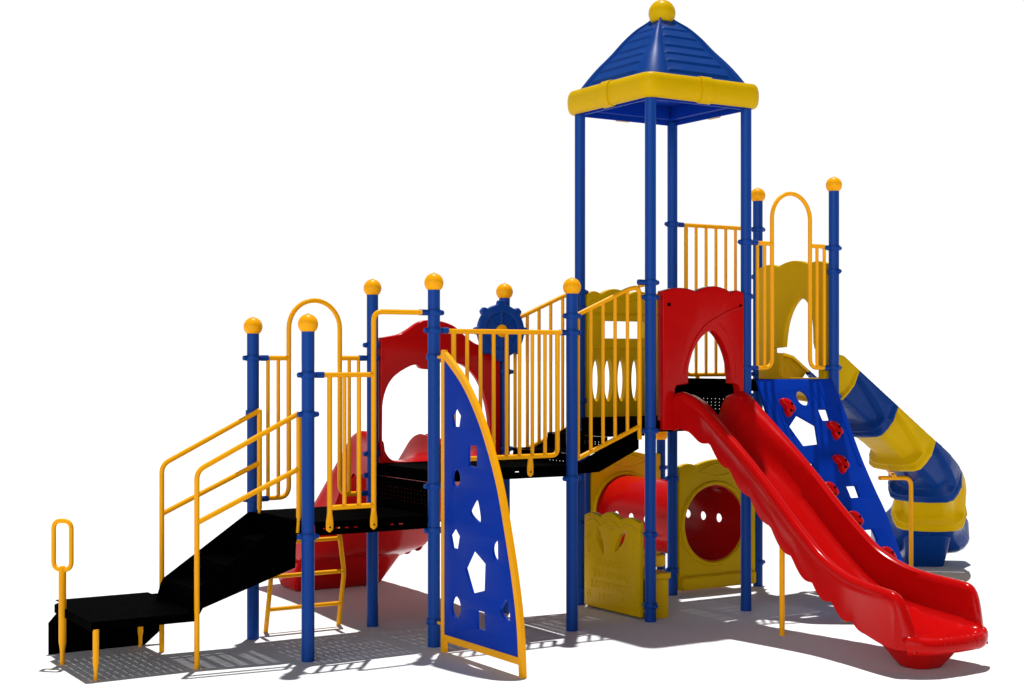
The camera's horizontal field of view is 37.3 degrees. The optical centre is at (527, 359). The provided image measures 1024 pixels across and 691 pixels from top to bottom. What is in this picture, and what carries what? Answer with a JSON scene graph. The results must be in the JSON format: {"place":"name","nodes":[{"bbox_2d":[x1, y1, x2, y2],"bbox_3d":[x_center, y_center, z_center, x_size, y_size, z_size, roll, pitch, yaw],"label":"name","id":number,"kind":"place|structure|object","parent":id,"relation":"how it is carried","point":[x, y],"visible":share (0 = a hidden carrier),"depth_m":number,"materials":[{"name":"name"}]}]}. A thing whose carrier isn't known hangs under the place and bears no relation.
{"place":"outdoors","nodes":[
{"label":"outdoors","id":0,"kind":"place"},
{"bbox_2d":[0,362,1023,690],"bbox_3d":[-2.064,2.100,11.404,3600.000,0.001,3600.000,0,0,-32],"label":"ground","id":1,"kind":"structure","parent":0,"point":[88,448],"depth_m":15.54,"materials":[{"name":"white"}]},
{"bbox_2d":[48,0,987,680],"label":"playground structure","id":2,"kind":"object","parent":1,"relation":"on","point":[370,514],"visible":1,"depth_m":12.12,"materials":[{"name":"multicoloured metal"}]},
{"bbox_2d":[0,0,1023,361],"label":"sky","id":3,"kind":"structure","parent":0,"point":[175,174],"materials":[{"name":"white"}]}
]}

